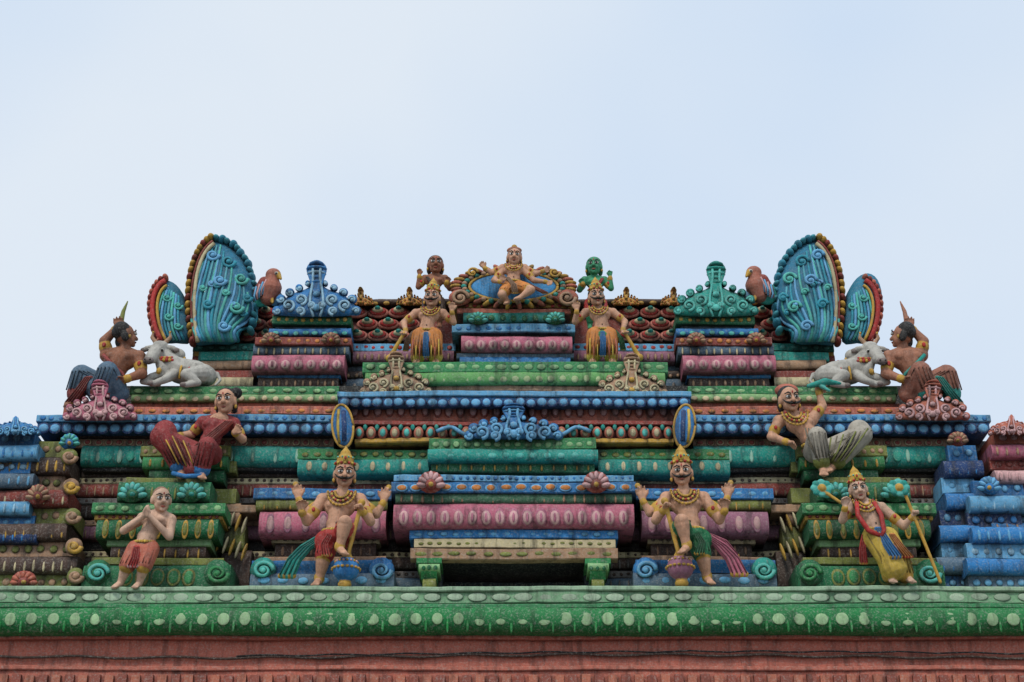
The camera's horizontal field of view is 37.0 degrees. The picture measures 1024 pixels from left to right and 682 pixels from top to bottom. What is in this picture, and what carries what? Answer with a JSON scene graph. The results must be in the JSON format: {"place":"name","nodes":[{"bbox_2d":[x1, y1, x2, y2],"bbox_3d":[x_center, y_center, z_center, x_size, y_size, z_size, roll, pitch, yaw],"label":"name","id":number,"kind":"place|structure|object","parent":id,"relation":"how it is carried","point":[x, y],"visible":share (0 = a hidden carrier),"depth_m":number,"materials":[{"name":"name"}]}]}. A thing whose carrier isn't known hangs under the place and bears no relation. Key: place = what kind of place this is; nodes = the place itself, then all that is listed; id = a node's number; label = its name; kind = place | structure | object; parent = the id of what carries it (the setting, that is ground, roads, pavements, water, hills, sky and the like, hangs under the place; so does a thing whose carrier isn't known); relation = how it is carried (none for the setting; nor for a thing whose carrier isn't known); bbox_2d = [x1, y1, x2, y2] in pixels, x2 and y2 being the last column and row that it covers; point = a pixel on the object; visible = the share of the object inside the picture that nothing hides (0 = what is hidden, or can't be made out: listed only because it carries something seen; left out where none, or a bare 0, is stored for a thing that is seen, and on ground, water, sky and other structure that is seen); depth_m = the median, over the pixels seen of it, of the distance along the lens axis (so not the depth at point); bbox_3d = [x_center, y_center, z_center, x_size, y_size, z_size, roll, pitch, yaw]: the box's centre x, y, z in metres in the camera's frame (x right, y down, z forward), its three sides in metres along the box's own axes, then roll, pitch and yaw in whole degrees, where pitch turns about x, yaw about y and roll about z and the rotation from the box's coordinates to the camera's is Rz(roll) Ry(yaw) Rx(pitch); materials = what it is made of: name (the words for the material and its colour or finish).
{"place":"outdoors","nodes":[
{"label":"outdoors","id":0,"kind":"place"},
{"bbox_2d":[0,233,1023,681],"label":"temple gopuram tower","id":1,"kind":"structure","parent":0,"point":[512,453],"depth_m":17.62,"materials":[{"name":"paint"}]},
{"bbox_2d":[63,301,147,407],"bbox_3d":[-4.943,0.153,18.749,0.946,1.592,0.515,0,-27,0],"label":"kneeling attendant statue","id":2,"kind":"object","parent":1,"relation":"on","point":[121,358],"visible":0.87,"depth_m":18.64,"materials":[{"name":"paint"}]},
{"bbox_2d":[111,487,176,588],"bbox_3d":[-4.022,2.141,16.742,0.618,1.194,0.346,0,-27,0],"label":"praying devotee statue","id":3,"kind":"object","parent":1,"relation":"on","point":[141,553],"visible":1,"depth_m":16.71,"materials":[{"name":"paint"}]},
{"bbox_2d":[140,331,221,387],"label":"reclining bull statue","id":4,"kind":"object","parent":1,"relation":"on","point":[173,364],"visible":1,"depth_m":18.84,"materials":[{"name":"paint"}]},
{"bbox_2d":[150,387,246,479],"bbox_3d":[-3.671,1.069,17.830,1.095,1.268,0.568,0,-27,0],"label":"seated woman statue","id":5,"kind":"object","parent":1,"relation":"on","point":[184,455],"visible":1,"depth_m":17.73,"materials":[{"name":"paint"}]},
{"bbox_2d":[253,268,281,306],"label":"parrot statue","id":6,"kind":"object","parent":1,"relation":"on","point":[267,289],"visible":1,"depth_m":20.06,"materials":[{"name":"paint"}]},
{"bbox_2d":[278,446,391,585],"bbox_3d":[-1.961,1.930,16.921,1.210,1.709,0.477,0,-27,0],"label":"guardian statue","id":7,"kind":"object","parent":1,"relation":"on","point":[341,504],"visible":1,"depth_m":16.86,"materials":[{"name":"paint"}]},
{"bbox_2d":[386,278,456,362],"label":"guardian statue","id":8,"kind":"object","parent":1,"relation":"on","point":[425,338],"visible":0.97,"depth_m":19.34,"materials":[{"name":"paint"}]},
{"bbox_2d":[415,255,450,327],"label":"attendant statue","id":9,"kind":"object","parent":1,"relation":"on","point":[435,265],"visible":0.56,"depth_m":20.19,"materials":[{"name":"paint"}]},
{"bbox_2d":[479,244,552,304],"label":"dancing deity statue","id":10,"kind":"object","parent":1,"relation":"on","point":[513,268],"visible":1,"depth_m":19.82,"materials":[{"name":"paint"}]},
{"bbox_2d":[577,257,613,328],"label":"green goddess statue","id":11,"kind":"object","parent":1,"relation":"on","point":[593,267],"visible":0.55,"depth_m":20.19,"materials":[{"name":"paint"}]},
{"bbox_2d":[572,277,642,361],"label":"guardian statue","id":12,"kind":"object","parent":1,"relation":"on","point":[603,338],"visible":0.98,"depth_m":19.34,"materials":[{"name":"paint"}]},
{"bbox_2d":[635,444,748,585],"bbox_3d":[1.988,1.913,16.929,1.211,1.710,0.479,0,-27,0],"label":"guardian statue","id":13,"kind":"object","parent":1,"relation":"on","point":[684,502],"visible":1,"depth_m":16.87,"materials":[{"name":"paint"}]},
{"bbox_2d":[745,266,776,304],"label":"parrot statue","id":14,"kind":"object","parent":1,"relation":"on","point":[759,286],"visible":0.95,"depth_m":20.08,"materials":[{"name":"paint"}]},
{"bbox_2d":[767,378,872,476],"bbox_3d":[3.602,1.020,17.875,1.209,1.335,0.565,0,-27,0],"label":"seated moustached man statue","id":15,"kind":"object","parent":1,"relation":"on","point":[823,454],"visible":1,"depth_m":17.80,"materials":[{"name":"paint"}]},
{"bbox_2d":[809,332,890,387],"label":"reclining bull statue","id":16,"kind":"object","parent":1,"relation":"on","point":[856,364],"visible":0.93,"depth_m":18.83,"materials":[{"name":"paint"}]},
{"bbox_2d":[810,466,941,583],"bbox_3d":[3.983,2.014,16.816,1.326,1.381,0.338,0,-27,0],"label":"spear bearing deity statue","id":17,"kind":"object","parent":1,"relation":"on","point":[887,548],"visible":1,"depth_m":16.77,"materials":[{"name":"paint"}]},
{"bbox_2d":[880,301,963,405],"bbox_3d":[4.994,0.153,18.749,0.952,1.592,0.515,0,-27,0],"label":"kneeling attendant statue","id":18,"kind":"object","parent":1,"relation":"on","point":[906,358],"visible":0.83,"depth_m":18.64,"materials":[{"name":"paint"}]},
{"bbox_2d":[0,0,1023,440],"label":"sky","id":19,"kind":"structure","parent":0,"point":[657,141],"materials":[{"name":"blue"}]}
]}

